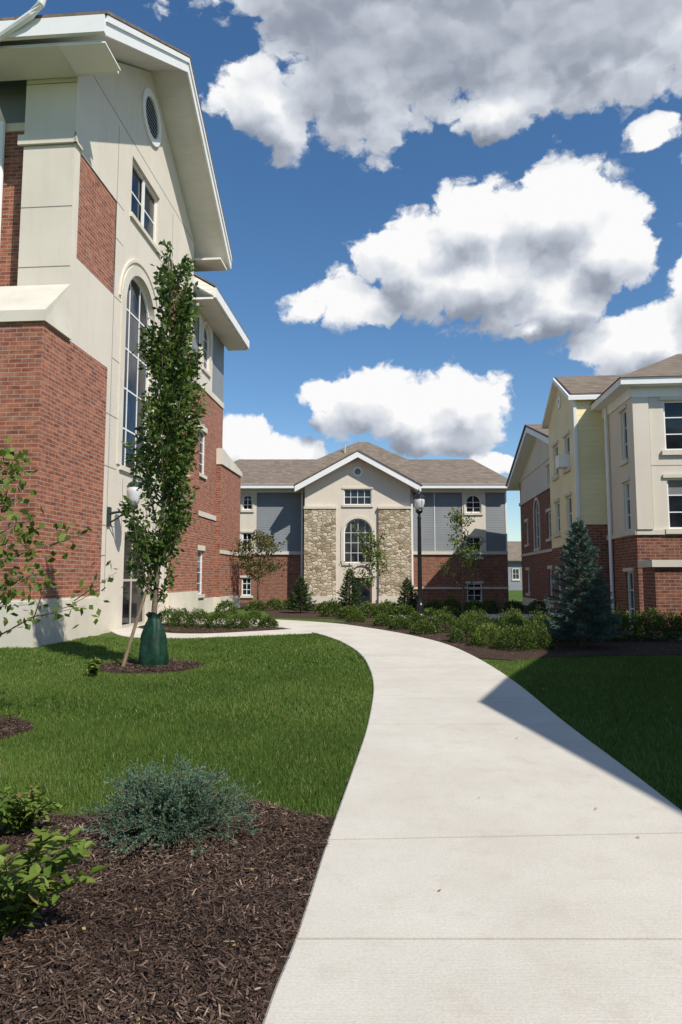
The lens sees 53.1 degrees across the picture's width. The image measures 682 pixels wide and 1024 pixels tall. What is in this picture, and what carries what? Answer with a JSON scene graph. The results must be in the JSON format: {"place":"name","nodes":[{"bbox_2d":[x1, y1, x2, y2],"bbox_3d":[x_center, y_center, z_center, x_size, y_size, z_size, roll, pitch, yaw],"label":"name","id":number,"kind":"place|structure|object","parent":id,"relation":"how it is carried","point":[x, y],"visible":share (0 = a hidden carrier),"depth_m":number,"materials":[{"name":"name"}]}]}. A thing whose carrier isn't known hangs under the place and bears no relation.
{"place":"outdoors","nodes":[
{"label":"outdoors","id":0,"kind":"place"},
{"bbox_2d":[111,626,311,638],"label":"concrete side path","id":1,"kind":"structure","parent":0,"point":[125,632],"depth_m":21.01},
{"bbox_2d":[0,590,681,819],"bbox_3d":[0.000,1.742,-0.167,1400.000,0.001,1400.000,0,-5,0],"label":"ground","id":2,"kind":"structure","parent":0,"point":[514,595],"depth_m":8.64,"materials":[{"name":"green plant"}]},
{"bbox_2d":[0,714,34,739],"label":"mulch bed","id":3,"kind":"object","parent":2,"relation":"on","point":[9,726],"visible":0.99,"depth_m":7.88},
{"bbox_2d":[0,436,128,636],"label":"ornamental tree","id":4,"kind":"object","parent":3,"relation":"on","point":[8,453],"visible":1,"depth_m":8.22,"materials":[{"name":"green plant"}]},
{"bbox_2d":[0,591,239,647],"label":"building base","id":5,"kind":"object","parent":2,"relation":"on","point":[48,630],"visible":0.47,"depth_m":18.51,"materials":[{"name":"concrete"}]},
{"bbox_2d":[0,132,222,598],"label":"brick wing","id":6,"kind":"structure","parent":5,"relation":"on","point":[212,422],"depth_m":32.80,"materials":[{"name":"brick"}]},
{"bbox_2d":[5,123,239,555],"bbox_3d":[-8.076,-4.648,29.252,6.002,12.350,22.546,-3,-6,25],"label":"wing band","id":7,"kind":"object","parent":6,"relation":"attached to","point":[15,127],"visible":0.62,"depth_m":33.64,"materials":[{"name":"stone"}]},
{"bbox_2d":[0,80,223,401],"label":"gray siding","id":8,"kind":"object","parent":7,"relation":"on","point":[13,101],"visible":0.42,"depth_m":20.72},
{"bbox_2d":[0,14,248,348],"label":"eave gutter","id":9,"kind":"object","parent":8,"relation":"attached to","point":[66,26],"visible":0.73,"depth_m":18.66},
{"bbox_2d":[0,0,45,239],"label":"downspout","id":10,"kind":"object","parent":9,"relation":"attached to","point":[25,18],"visible":1,"depth_m":18.67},
{"bbox_2d":[58,41,120,73],"bbox_3d":[-7.063,-12.793,19.232,1.330,0.048,1.050,0,-6,5],"label":"cornice return","id":11,"kind":"object","parent":9,"relation":"attached to","point":[89,57],"visible":1,"depth_m":19.18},
{"bbox_2d":[0,35,228,296],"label":"roof eaves","id":12,"kind":"object","parent":9,"relation":"on","point":[175,102],"visible":0.29,"depth_m":28.27,"materials":[{"name":"paint"}]},
{"bbox_2d":[0,40,246,350],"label":"eave soffit","id":13,"kind":"structure","parent":12,"relation":"attached to","point":[34,61],"depth_m":19.86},
{"bbox_2d":[0,10,248,339],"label":"roof shingles","id":14,"kind":"object","parent":12,"relation":"on","point":[107,12],"visible":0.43,"depth_m":21.88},
{"bbox_2d":[104,15,230,268],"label":"rake fascia","id":15,"kind":"structure","parent":12,"relation":"attached to","point":[126,38],"depth_m":24.61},
{"bbox_2d":[106,15,231,261],"bbox_3d":[-5.824,-15.039,25.924,0.055,4.720,14.280,0,-6,5],"label":"rake crown","id":16,"kind":"object","parent":15,"relation":"attached to","point":[132,31],"visible":1,"depth_m":24.58},
{"bbox_2d":[17,62,212,596],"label":"stucco wall","id":17,"kind":"structure","parent":5,"relation":"on","point":[82,106],"depth_m":21.76,"materials":[{"name":"paint"}]},
{"bbox_2d":[17,132,82,150],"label":"pilaster block","id":18,"kind":"structure","parent":17,"relation":"attached to","point":[49,138],"depth_m":19.83,"materials":[{"name":"paint"}]},
{"bbox_2d":[18,77,193,586],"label":"stucco joints","id":19,"kind":"object","parent":17,"relation":"attached to","point":[114,281],"visible":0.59,"depth_m":22.14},
{"bbox_2d":[107,477,140,525],"bbox_3d":[-6.940,-0.368,21.936,1.040,1.630,0.480,0,-5,0],"label":"wall lantern","id":20,"kind":"object","parent":17,"relation":"attached to","point":[133,494],"depth_m":21.80,"materials":[{"name":"glass"}]},
{"bbox_2d":[76,154,188,355],"bbox_3d":[-7.286,-8.483,25.412,0.001,3.250,10.900,0,-6,5],"label":"brick panel","id":21,"kind":"object","parent":17,"relation":"attached to","point":[96,229],"visible":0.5,"depth_m":21.25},
{"bbox_2d":[122,533,145,627],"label":"window frames","id":22,"kind":"structure","parent":17,"relation":"attached to","point":[143,616],"depth_m":24.37,"materials":[{"name":"paint"}]},
{"bbox_2d":[119,259,159,329],"bbox_3d":[-7.267,-8.078,24.918,0.070,1.950,3.900,0,-6,5],"label":"window trim","id":23,"kind":"structure","parent":17,"relation":"attached to","point":[128,263],"depth_m":24.32,"materials":[{"name":"paint"}]},
{"bbox_2d":[141,88,161,146],"bbox_3d":[-7.221,-15.028,26.035,0.090,1.960,1.960,0,-6,5],"label":"gable vent","id":24,"kind":"object","parent":17,"relation":"attached to","point":[146,93],"visible":1,"depth_m":25.91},
{"bbox_2d":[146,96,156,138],"bbox_3d":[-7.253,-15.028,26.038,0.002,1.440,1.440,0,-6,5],"label":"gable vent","id":25,"kind":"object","parent":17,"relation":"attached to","point":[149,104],"visible":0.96,"depth_m":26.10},
{"bbox_2d":[116,266,211,550],"bbox_3d":[-7.033,-4.303,28.673,0.140,11.448,11.692,0,-5,3],"label":"window trim","id":26,"kind":"structure","parent":17,"relation":"attached to","point":[131,272],"depth_m":23.22,"materials":[{"name":"stone"}]},
{"bbox_2d":[119,211,210,597],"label":"window sills","id":27,"kind":"structure","parent":17,"relation":"attached to","point":[157,250],"depth_m":25.35,"materials":[{"name":"stone"}]},
{"bbox_2d":[123,162,208,593],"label":"window frames","id":28,"kind":"structure","parent":17,"relation":"attached to","point":[142,204],"depth_m":25.49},
{"bbox_2d":[122,167,206,624],"bbox_3d":[-7.216,-3.855,28.715,0.072,16.630,11.150,0,-6,4],"label":"window glass","id":29,"kind":"object","parent":28,"relation":"attached to","point":[136,598],"visible":0.37,"depth_m":24.82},
{"bbox_2d":[0,321,240,599],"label":"brick pier","id":30,"kind":"structure","parent":5,"relation":"on","point":[53,389],"depth_m":18.92,"materials":[{"name":"brick"}]},
{"bbox_2d":[0,284,241,476],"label":"pier cap","id":31,"kind":"object","parent":30,"relation":"on","point":[49,305],"visible":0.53,"depth_m":18.65,"materials":[{"name":"stone"}]},
{"bbox_2d":[98,659,203,673],"bbox_3d":[-3.723,2.990,13.301,2.084,0.112,2.049,0,-5,0],"label":"mulch bed","id":32,"kind":"object","parent":2,"relation":"on","point":[173,665],"visible":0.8,"depth_m":12.98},
{"bbox_2d":[138,612,168,666],"bbox_3d":[-3.686,2.492,13.433,0.590,1.050,0.488,0,-5,0],"label":"tree watering bag","id":33,"kind":"object","parent":32,"relation":"on","point":[153,650],"visible":0.96,"depth_m":13.27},
{"bbox_2d":[117,240,211,666],"bbox_3d":[-3.564,-1.286,13.860,1.657,8.830,1.760,5,-7,-41],"label":"columnar tree","id":34,"kind":"object","parent":32,"relation":"on","point":[159,421],"visible":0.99,"depth_m":13.66,"materials":[{"name":"green plant"}]},
{"bbox_2d":[101,593,213,633],"bbox_3d":[-7.042,3.952,28.782,0.300,1.140,15.500,0,-6,5],"label":"wall base","id":35,"kind":"object","parent":2,"relation":"on","point":[111,614],"visible":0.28,"depth_m":22.58,"materials":[{"name":"concrete"}]},
{"bbox_2d":[0,797,336,1023],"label":"mulch bed","id":36,"kind":"object","parent":2,"relation":"on","point":[191,962],"visible":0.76,"depth_m":3.33,"materials":[{"name":"wood"}]},
{"bbox_2d":[0,785,65,836],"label":"leafy shrub","id":37,"kind":"object","parent":36,"relation":"on","point":[12,814],"visible":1,"depth_m":4.53,"materials":[{"name":"green plant"}]},
{"bbox_2d":[0,825,106,941],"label":"leafy shrub","id":38,"kind":"object","parent":36,"relation":"on","point":[21,900],"visible":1,"depth_m":3.23,"materials":[{"name":"green plant"}]},
{"bbox_2d":[77,753,262,861],"bbox_3d":[-1.180,1.913,4.602,1.348,0.535,1.251,0,-5,0],"label":"juniper shrub","id":39,"kind":"object","parent":36,"relation":"on","point":[164,809],"visible":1,"depth_m":4.45,"materials":[{"name":"green plant"}]},
{"bbox_2d":[139,623,284,632],"bbox_3d":[-5.025,3.968,23.449,5.629,0.108,3.213,-3,-6,28],"label":"mulch bed","id":40,"kind":"object","parent":2,"relation":"on","point":[176,629],"visible":0.62,"depth_m":22.76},
{"bbox_2d":[166,608,193,626],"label":"round shrub","id":41,"kind":"object","parent":40,"relation":"on","point":[178,614],"visible":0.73,"depth_m":24.21,"materials":[{"name":"green plant"}]},
{"bbox_2d":[183,608,211,627],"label":"round shrub","id":42,"kind":"object","parent":40,"relation":"on","point":[197,615],"visible":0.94,"depth_m":23.56,"materials":[{"name":"green plant"}]},
{"bbox_2d":[205,610,232,628],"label":"round shrub","id":43,"kind":"object","parent":40,"relation":"on","point":[224,617],"visible":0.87,"depth_m":23.47,"materials":[{"name":"green plant"}]},
{"bbox_2d":[227,613,249,628],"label":"round shrub","id":44,"kind":"object","parent":40,"relation":"on","point":[242,619],"visible":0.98,"depth_m":23.21,"materials":[{"name":"green plant"}]},
{"bbox_2d":[214,600,238,614],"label":"round shrub","id":45,"kind":"object","parent":2,"relation":"on","point":[223,605],"visible":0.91,"depth_m":32.56,"materials":[{"name":"green plant"}]},
{"bbox_2d":[304,509,411,595],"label":"fieldstone wall","id":46,"kind":"structure","parent":2,"relation":"on","point":[320,550],"depth_m":46.58,"materials":[{"name":"stone"}]},
{"bbox_2d":[304,506,410,602],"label":"stone cap","id":47,"kind":"object","parent":46,"relation":"attached to","point":[319,599],"visible":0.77,"depth_m":46.23,"materials":[{"name":"stone"}]},
{"bbox_2d":[301,490,413,601],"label":"downspout","id":48,"kind":"object","parent":46,"relation":"attached to","point":[411,536],"visible":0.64,"depth_m":47.92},
{"bbox_2d":[240,458,485,602],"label":"stucco panel","id":49,"kind":"object","parent":2,"relation":"on","point":[328,490],"visible":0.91,"depth_m":47.16,"materials":[{"name":"paint"}]},
{"bbox_2d":[242,489,481,600],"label":"window frames","id":50,"kind":"structure","parent":49,"relation":"attached to","point":[474,595],"depth_m":47.79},
{"bbox_2d":[243,490,480,601],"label":"window glass","id":51,"kind":"object","parent":50,"relation":"in","point":[352,547],"visible":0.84,"depth_m":47.15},
{"bbox_2d":[240,487,483,582],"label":"window trim","id":52,"kind":"structure","parent":49,"relation":"attached to","point":[347,521],"depth_m":47.12,"materials":[{"name":"stone"}]},
{"bbox_2d":[240,490,505,492],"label":"frieze board","id":53,"kind":"object","parent":49,"relation":"attached to","point":[421,491],"visible":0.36,"depth_m":48.30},
{"bbox_2d":[240,488,506,489],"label":"eave soffit","id":54,"kind":"structure","parent":49,"relation":"attached to","point":[410,489],"depth_m":48.10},
{"bbox_2d":[239,555,508,602],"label":"brick wall","id":55,"kind":"structure","parent":2,"relation":"on","point":[276,585],"depth_m":47.77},
{"bbox_2d":[240,551,508,588],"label":"stone band","id":56,"kind":"object","parent":55,"relation":"attached to","point":[414,553],"visible":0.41,"depth_m":47.82,"materials":[{"name":"stone"}]},
{"bbox_2d":[256,493,505,550],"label":"gray siding","id":57,"kind":"object","parent":55,"relation":"on","point":[279,516],"visible":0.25,"depth_m":48.16,"materials":[{"name":"plastic"}]},
{"bbox_2d":[240,603,552,619],"bbox_3d":[2.000,5.357,37.459,20.000,0.022,18.400,0,-5,0],"label":"mulch bed","id":58,"kind":"object","parent":2,"relation":"on","point":[284,613],"visible":0.21,"depth_m":34.17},
{"bbox_2d":[230,529,288,601],"bbox_3d":[-4.611,3.071,37.608,3.786,4.586,3.983,0,-5,0],"label":"ornamental tree","id":59,"kind":"object","parent":58,"relation":"on","point":[267,541],"visible":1,"depth_m":37.73,"materials":[{"name":"green plant"}]},
{"bbox_2d":[284,576,316,612],"bbox_3d":[-1.968,4.059,33.822,1.694,1.890,1.801,3,-6,-25],"label":"fir tree","id":60,"kind":"object","parent":58,"relation":"on","point":[305,605],"visible":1,"depth_m":33.64,"materials":[{"name":"green plant"}]},
{"bbox_2d":[317,598,345,616],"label":"round shrub","id":61,"kind":"object","parent":58,"relation":"on","point":[327,604],"visible":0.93,"depth_m":30.55,"materials":[{"name":"green plant"}]},
{"bbox_2d":[333,569,368,613],"bbox_3d":[0.410,3.637,31.309,1.777,2.249,1.681,0,-5,0],"label":"fir tree","id":62,"kind":"object","parent":58,"relation":"on","point":[347,590],"visible":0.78,"depth_m":31.18,"materials":[{"name":"green plant"}]},
{"bbox_2d":[339,521,392,610],"bbox_3d":[1.455,2.797,35.785,2.626,4.782,2.796,-3,-6,32],"label":"ornamental tree","id":63,"kind":"object","parent":58,"relation":"on","point":[377,553],"visible":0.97,"depth_m":35.81,"materials":[{"name":"green plant"}]},
{"bbox_2d":[395,577,417,611],"bbox_3d":[3.220,3.974,32.768,1.444,1.858,1.533,0,-5,0],"label":"fir tree","id":64,"kind":"object","parent":58,"relation":"on","point":[407,592],"visible":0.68,"depth_m":32.66,"materials":[{"name":"green plant"}]},
{"bbox_2d":[162,618,681,1023],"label":"concrete walkway","id":65,"kind":"structure","parent":2,"relation":"on","point":[557,899],"depth_m":3.96,"materials":[{"name":"concrete"}]},
{"bbox_2d":[435,505,485,615],"bbox_3d":[5.257,2.106,28.897,2.003,4.838,2.183,-4,-7,33],"label":"ornamental tree","id":66,"kind":"object","parent":2,"relation":"on","point":[457,519],"visible":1,"depth_m":28.85,"materials":[{"name":"green plant"}]},
{"bbox_2d":[328,619,681,660],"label":"mulch bed","id":67,"kind":"object","parent":2,"relation":"on","point":[620,648],"visible":0.34,"depth_m":16.66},
{"bbox_2d":[388,615,411,629],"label":"round shrub","id":68,"kind":"object","parent":67,"relation":"on","point":[400,620],"visible":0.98,"depth_m":22.79,"materials":[{"name":"green plant"}]},
{"bbox_2d":[390,603,415,618],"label":"round shrub","id":69,"kind":"object","parent":67,"relation":"on","point":[406,608],"visible":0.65,"depth_m":27.81,"materials":[{"name":"green plant"}]},
{"bbox_2d":[413,489,425,621],"bbox_3d":[2.920,1.644,25.359,0.480,5.080,0.480,0,-5,0],"label":"street lamp","id":70,"kind":"object","parent":67,"relation":"on","point":[418,500],"visible":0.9,"depth_m":25.34,"materials":[{"name":"black metal"}]},
{"bbox_2d":[410,619,437,634],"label":"round shrub","id":71,"kind":"object","parent":67,"relation":"on","point":[418,626],"visible":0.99,"depth_m":20.89,"materials":[{"name":"green plant"}]},
{"bbox_2d":[429,611,456,632],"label":"round shrub","id":72,"kind":"object","parent":67,"relation":"on","point":[440,618],"visible":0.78,"depth_m":21.64,"materials":[{"name":"green plant"}]},
{"bbox_2d":[448,615,481,643],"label":"round shrub","id":73,"kind":"object","parent":67,"relation":"on","point":[458,627],"visible":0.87,"depth_m":18.28,"materials":[{"name":"green plant"}]},
{"bbox_2d":[468,622,507,647],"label":"round shrub","id":74,"kind":"object","parent":67,"relation":"on","point":[494,630],"visible":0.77,"depth_m":17.17,"materials":[{"name":"green plant"}]},
{"bbox_2d":[488,611,524,641],"bbox_3d":[4.501,3.107,18.375,1.089,0.883,1.099,-5,-7,40],"label":"round shrub","id":75,"kind":"object","parent":67,"relation":"on","point":[510,621],"visible":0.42,"depth_m":18.34,"materials":[{"name":"green plant"}]},
{"bbox_2d":[491,624,536,650],"bbox_3d":[4.203,3.020,16.508,0.975,0.677,1.016,5,-7,-40],"label":"round shrub","id":76,"kind":"object","parent":67,"relation":"on","point":[511,639],"visible":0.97,"depth_m":16.30,"materials":[{"name":"green plant"}]},
{"bbox_2d":[511,619,555,650],"bbox_3d":[4.677,3.002,16.690,1.057,0.762,1.076,0,-5,0],"label":"round shrub","id":77,"kind":"object","parent":67,"relation":"on","point":[546,637],"visible":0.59,"depth_m":16.50,"materials":[{"name":"green plant"}]},
{"bbox_2d":[525,606,560,641],"bbox_3d":[5.497,3.059,18.753,1.087,1.032,1.102,4,-7,-33],"label":"hedge shrub","id":78,"kind":"object","parent":67,"relation":"on","point":[540,618],"visible":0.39,"depth_m":18.67,"materials":[{"name":"green plant"}]},
{"bbox_2d":[543,517,630,647],"bbox_3d":[6.082,1.732,17.122,2.045,3.328,2.137,0,-5,0],"label":"blue spruce tree","id":79,"kind":"object","parent":67,"relation":"on","point":[581,630],"visible":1,"depth_m":16.94,"materials":[{"name":"green plant"}]},
{"bbox_2d":[601,605,635,641],"bbox_3d":[7.572,3.101,18.877,1.093,1.035,1.140,0,-5,0],"label":"hedge shrub","id":80,"kind":"object","parent":67,"relation":"on","point":[628,627],"visible":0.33,"depth_m":18.64,"materials":[{"name":"green plant"}]},
{"bbox_2d":[614,610,652,640],"bbox_3d":[8.107,3.170,18.992,1.066,0.891,1.078,-4,-7,34],"label":"hedge shrub","id":81,"kind":"object","parent":67,"relation":"on","point":[635,617],"visible":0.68,"depth_m":18.79,"materials":[{"name":"green plant"}]},
{"bbox_2d":[631,607,673,641],"bbox_3d":[8.614,3.117,19.027,1.069,1.036,1.041,3,-6,-27],"label":"hedge shrub","id":82,"kind":"object","parent":67,"relation":"on","point":[652,615],"visible":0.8,"depth_m":18.84,"materials":[{"name":"green plant"}]},
{"bbox_2d":[648,609,681,640],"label":"hedge shrub","id":83,"kind":"object","parent":67,"relation":"on","point":[671,619],"visible":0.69,"depth_m":18.94,"materials":[{"name":"green plant"}]},
{"bbox_2d":[520,486,681,629],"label":"brick wall","id":84,"kind":"structure","parent":2,"relation":"on","point":[630,551],"depth_m":24.97,"materials":[{"name":"brick"}]},
{"bbox_2d":[507,427,548,490],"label":"gable eaves","id":85,"kind":"object","parent":84,"relation":"on","point":[530,437],"visible":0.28,"depth_m":41.62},
{"bbox_2d":[505,375,663,486],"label":"gable roof top","id":86,"kind":"structure","parent":85,"relation":"on","point":[600,384],"depth_m":27.16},
{"bbox_2d":[541,378,600,428],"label":"fascia","id":87,"kind":"structure","parent":86,"relation":"attached to","point":[555,384],"depth_m":28.24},
{"bbox_2d":[548,388,606,548],"bbox_3d":[9.771,-1.992,27.622,1.650,6.750,4.600,0,-6,5],"label":"yellow siding","id":88,"kind":"object","parent":84,"relation":"attached to","point":[591,468],"visible":0.66,"depth_m":25.52,"materials":[{"name":"plastic"}]},
{"bbox_2d":[572,400,579,521],"bbox_3d":[8.757,-1.928,25.404,0.110,4.800,0.110,0,-6,5],"label":"corner board","id":89,"kind":"object","parent":88,"relation":"attached to","point":[576,460],"visible":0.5,"depth_m":25.35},
{"bbox_2d":[519,484,681,556],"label":"stone band","id":90,"kind":"object","parent":84,"relation":"attached to","point":[618,535],"visible":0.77,"depth_m":24.17,"materials":[{"name":"stone"}]},
{"bbox_2d":[604,408,614,613],"bbox_3d":[9.632,0.095,24.509,0.111,7.800,0.111,2,-6,-17],"label":"downspout","id":91,"kind":"object","parent":90,"relation":"attached to","point":[608,503],"visible":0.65,"depth_m":24.49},
{"bbox_2d":[520,397,681,533],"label":"stucco wall","id":92,"kind":"structure","parent":84,"relation":"on","point":[535,481],"depth_m":22.93,"materials":[{"name":"paint"}]},
{"bbox_2d":[524,396,681,571],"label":"window trim","id":93,"kind":"structure","parent":92,"relation":"attached to","point":[619,410],"depth_m":26.65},
{"bbox_2d":[524,450,681,629],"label":"window sills","id":94,"kind":"structure","parent":92,"relation":"attached to","point":[625,461],"depth_m":23.02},
{"bbox_2d":[591,376,681,410],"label":"eave","id":95,"kind":"object","parent":92,"relation":"attached to","point":[615,390],"visible":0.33,"depth_m":22.13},
{"bbox_2d":[591,354,681,403],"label":"roof","id":96,"kind":"structure","parent":95,"relation":"on","point":[670,366],"depth_m":23.16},
{"bbox_2d":[602,386,681,418],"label":"frieze","id":97,"kind":"object","parent":92,"relation":"attached to","point":[623,398],"visible":1,"depth_m":22.30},
{"bbox_2d":[631,397,653,528],"bbox_3d":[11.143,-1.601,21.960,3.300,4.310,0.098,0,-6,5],"label":"pilaster","id":98,"kind":"object","parent":92,"relation":"attached to","point":[642,464],"visible":1,"depth_m":22.04,"materials":[{"name":"paint"}]},
{"bbox_2d":[527,401,681,627],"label":"window frames","id":99,"kind":"structure","parent":84,"relation":"attached to","point":[627,507],"depth_m":23.28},
{"bbox_2d":[555,454,569,468],"bbox_3d":[8.684,-1.964,26.710,0.450,0.480,0.600,0,-6,5],"label":"window air conditioner","id":100,"kind":"object","parent":99,"relation":"in","point":[562,461],"depth_m":26.43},
{"bbox_2d":[528,403,681,619],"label":"window glass","id":101,"kind":"object","parent":99,"relation":"in","point":[673,425],"visible":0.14,"depth_m":22.29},
{"bbox_2d":[628,480,681,499],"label":"window blinds","id":102,"kind":"object","parent":99,"relation":"in","point":[674,487],"depth_m":22.09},
{"bbox_2d":[644,629,681,640],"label":"base","id":103,"kind":"object","parent":2,"relation":"on","point":[679,639],"visible":0.27,"depth_m":19.13,"materials":[{"name":"stone"}]},
{"bbox_2d":[642,567,681,630],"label":"shaft","id":104,"kind":"object","parent":103,"relation":"on","point":[662,589],"visible":0.73,"depth_m":19.32,"materials":[{"name":"brick"}]},
{"bbox_2d":[638,560,681,567],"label":"cap","id":105,"kind":"object","parent":104,"relation":"on","point":[659,563],"visible":0.82,"depth_m":19.29,"materials":[{"name":"stone"}]},
{"bbox_2d":[0,0,681,540],"label":"sky","id":106,"kind":"structure","parent":0,"point":[438,213],"materials":[{"name":"blue"}]},
{"bbox_2d":[508,561,521,589],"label":"walls","id":107,"kind":"structure","parent":0,"point":[514,585],"depth_m":94.57,"materials":[{"name":"grey"}]},
{"bbox_2d":[507,541,521,560],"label":"roof","id":108,"kind":"structure","parent":107,"relation":"on","point":[514,550],"depth_m":96.48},
{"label":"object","id":109,"kind":"object","parent":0,"visible":0},
{"bbox_2d":[296,457,417,492],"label":"gable eaves","id":110,"kind":"object","parent":109,"relation":"on","point":[412,489],"visible":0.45,"depth_m":47.20,"materials":[{"name":"paint"}]},
{"bbox_2d":[293,450,421,487],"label":"gable shingles","id":111,"kind":"object","parent":110,"relation":"on","point":[349,455],"visible":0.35,"depth_m":46.50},
{"bbox_2d":[295,451,420,490],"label":"rake fascia","id":112,"kind":"structure","parent":110,"relation":"attached to","point":[351,457],"depth_m":46.50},
{"bbox_2d":[234,442,507,490],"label":"roof","id":113,"kind":"structure","parent":109,"relation":"on","point":[421,471],"depth_m":51.23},
{"bbox_2d":[241,485,506,487],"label":"eave gutter","id":114,"kind":"object","parent":113,"relation":"attached to","point":[423,486],"visible":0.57,"depth_m":47.54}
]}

